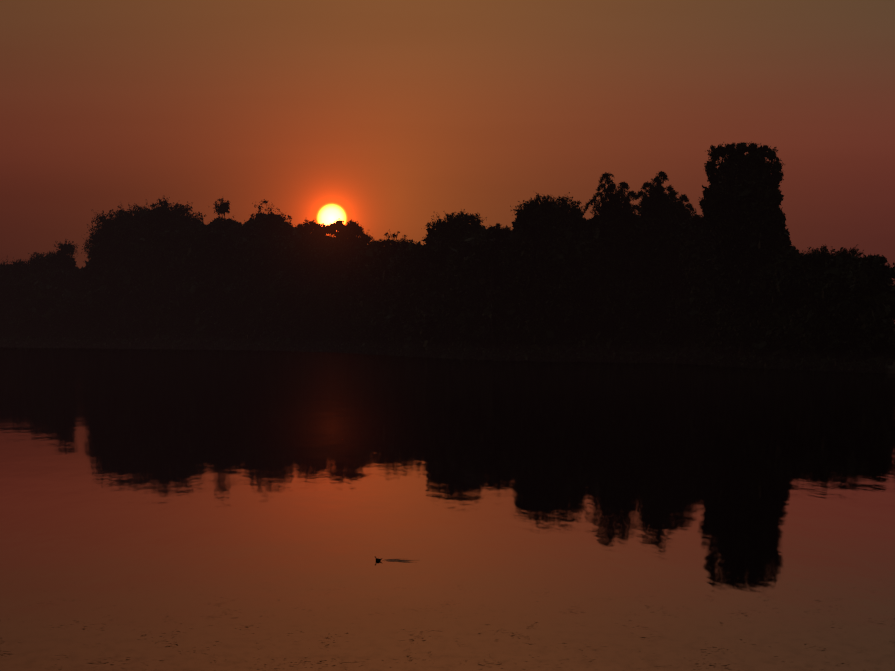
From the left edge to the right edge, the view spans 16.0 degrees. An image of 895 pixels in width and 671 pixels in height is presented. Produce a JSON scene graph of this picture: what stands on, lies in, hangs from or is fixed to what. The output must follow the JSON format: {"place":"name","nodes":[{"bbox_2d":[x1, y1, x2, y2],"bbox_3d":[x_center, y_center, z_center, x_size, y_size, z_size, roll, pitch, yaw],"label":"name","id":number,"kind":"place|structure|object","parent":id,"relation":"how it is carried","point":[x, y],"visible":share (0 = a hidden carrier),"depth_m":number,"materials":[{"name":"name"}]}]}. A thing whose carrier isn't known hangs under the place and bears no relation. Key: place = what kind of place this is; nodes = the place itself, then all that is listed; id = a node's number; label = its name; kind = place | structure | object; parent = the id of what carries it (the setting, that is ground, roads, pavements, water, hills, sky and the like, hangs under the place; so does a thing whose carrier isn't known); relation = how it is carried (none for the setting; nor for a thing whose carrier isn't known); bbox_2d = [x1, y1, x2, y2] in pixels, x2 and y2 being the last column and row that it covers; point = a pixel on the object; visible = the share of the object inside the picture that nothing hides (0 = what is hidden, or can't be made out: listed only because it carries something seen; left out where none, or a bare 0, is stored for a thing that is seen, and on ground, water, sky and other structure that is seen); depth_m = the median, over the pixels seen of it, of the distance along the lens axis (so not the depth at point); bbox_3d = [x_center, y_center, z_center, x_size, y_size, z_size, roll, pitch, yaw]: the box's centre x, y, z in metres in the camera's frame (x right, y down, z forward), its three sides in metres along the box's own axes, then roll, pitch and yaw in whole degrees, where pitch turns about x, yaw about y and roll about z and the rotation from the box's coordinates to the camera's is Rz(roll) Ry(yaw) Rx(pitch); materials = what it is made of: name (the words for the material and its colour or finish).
{"place":"outdoors","nodes":[
{"label":"outdoors","id":0,"kind":"place"},
{"bbox_2d":[0,347,894,670],"bbox_3d":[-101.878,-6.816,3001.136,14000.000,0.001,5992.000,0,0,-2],"label":"lake water","id":1,"kind":"structure","parent":0,"point":[166,509],"depth_m":81.53,"materials":[{"name":"brown liquid"}]},
{"bbox_2d":[385,559,413,561],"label":"wake ripples","id":2,"kind":"object","parent":1,"relation":"on","point":[398,560],"depth_m":65.68},
{"bbox_2d":[0,0,894,323],"label":"sky","id":3,"kind":"structure","parent":0,"point":[381,115],"materials":[{"name":"orange"}]},
{"bbox_2d":[710,329,894,373],"bbox_3d":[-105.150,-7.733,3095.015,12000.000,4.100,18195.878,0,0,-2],"label":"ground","id":4,"kind":"structure","parent":0,"point":[892,370],"depth_m":310.98,"materials":[{"name":"black"}]},
{"bbox_2d":[0,251,52,295],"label":"tree","id":5,"kind":"object","parent":4,"relation":"on","point":[36,261],"visible":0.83,"depth_m":681.08,"materials":[{"name":"black plant"}]},
{"bbox_2d":[45,239,78,331],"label":"tree","id":6,"kind":"object","parent":4,"relation":"on","point":[64,253],"visible":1,"depth_m":663.72,"materials":[{"name":"black plant"}]},
{"bbox_2d":[0,244,132,348],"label":"bushes","id":7,"kind":"object","parent":4,"relation":"on","point":[40,310],"visible":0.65,"depth_m":658.02,"materials":[{"name":"black plant"}]},
{"bbox_2d":[81,199,147,323],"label":"tree","id":8,"kind":"object","parent":4,"relation":"on","point":[101,238],"visible":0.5,"depth_m":646.71,"materials":[{"name":"black plant"}]},
{"bbox_2d":[138,195,206,335],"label":"tree","id":9,"kind":"object","parent":4,"relation":"on","point":[154,217],"visible":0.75,"depth_m":634.83,"materials":[{"name":"black plant"}]},
{"bbox_2d":[103,206,281,350],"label":"bushes","id":10,"kind":"object","parent":4,"relation":"on","point":[178,303],"visible":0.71,"depth_m":617.42,"materials":[{"name":"black plant"}]},
{"bbox_2d":[208,198,241,341],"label":"tree","id":11,"kind":"object","parent":4,"relation":"on","point":[223,207],"visible":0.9,"depth_m":615.01,"materials":[{"name":"black plant"}]},
{"bbox_2d":[244,199,291,282],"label":"wispy tree","id":12,"kind":"object","parent":4,"relation":"on","point":[262,222],"visible":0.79,"depth_m":602.29,"materials":[{"name":"black plant"}]},
{"bbox_2d":[294,219,334,318],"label":"tree left of sun","id":13,"kind":"object","parent":4,"relation":"on","point":[306,227],"visible":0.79,"depth_m":577.18,"materials":[{"name":"black plant"}]},
{"bbox_2d":[248,215,432,356],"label":"bushes","id":14,"kind":"object","parent":4,"relation":"on","point":[373,303],"visible":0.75,"depth_m":548.11,"materials":[{"name":"black plant"}]},
{"bbox_2d":[328,218,378,334],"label":"tree in front of sun","id":15,"kind":"object","parent":4,"relation":"on","point":[350,232],"visible":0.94,"depth_m":547.46,"materials":[{"name":"black plant"}]},
{"bbox_2d":[371,229,416,345],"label":"wispy tree","id":16,"kind":"object","parent":4,"relation":"on","point":[391,244],"visible":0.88,"depth_m":504.62,"materials":[{"name":"black plant"}]},
{"bbox_2d":[421,209,486,346],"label":"tree","id":17,"kind":"object","parent":4,"relation":"on","point":[472,222],"visible":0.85,"depth_m":458.24,"materials":[{"name":"black plant"}]},
{"bbox_2d":[484,223,511,348],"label":"tree","id":18,"kind":"object","parent":4,"relation":"on","point":[497,231],"visible":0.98,"depth_m":437.47,"materials":[{"name":"black plant"}]},
{"bbox_2d":[407,202,603,361],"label":"bushes","id":19,"kind":"object","parent":4,"relation":"on","point":[532,279],"visible":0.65,"depth_m":432.52,"materials":[{"name":"black plant"}]},
{"bbox_2d":[510,192,585,342],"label":"tree","id":20,"kind":"object","parent":4,"relation":"on","point":[549,220],"visible":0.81,"depth_m":423.05,"materials":[{"name":"black plant"}]},
{"bbox_2d":[583,172,639,349],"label":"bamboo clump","id":21,"kind":"object","parent":4,"relation":"on","point":[623,209],"visible":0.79,"depth_m":411.13,"materials":[{"name":"black plant"}]},
{"bbox_2d":[560,167,733,366],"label":"bushes","id":22,"kind":"object","parent":4,"relation":"on","point":[631,299],"visible":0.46,"depth_m":404.61,"materials":[{"name":"black plant"}]},
{"bbox_2d":[627,171,674,353],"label":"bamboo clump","id":23,"kind":"object","parent":4,"relation":"on","point":[651,205],"visible":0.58,"depth_m":406.14,"materials":[{"name":"black plant"}]},
{"bbox_2d":[650,190,693,353],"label":"tree","id":24,"kind":"object","parent":4,"relation":"on","point":[678,209],"visible":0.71,"depth_m":402.07,"materials":[{"name":"black plant"}]},
{"bbox_2d":[684,204,702,353],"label":"wispy tree","id":25,"kind":"object","parent":4,"relation":"on","point":[694,331],"visible":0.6,"depth_m":395.76,"materials":[{"name":"black plant"}]},
{"bbox_2d":[698,142,785,357],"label":"tall tree","id":26,"kind":"object","parent":4,"relation":"on","point":[755,155],"visible":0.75,"depth_m":363.82,"materials":[{"name":"black plant"}]},
{"bbox_2d":[706,162,894,372],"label":"bushes","id":27,"kind":"object","parent":4,"relation":"on","point":[788,326],"visible":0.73,"depth_m":345.25,"materials":[{"name":"black plant"}]},
{"bbox_2d":[792,244,863,315],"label":"tree","id":28,"kind":"object","parent":4,"relation":"on","point":[825,255],"visible":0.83,"depth_m":339.89,"materials":[{"name":"black plant"}]}
]}

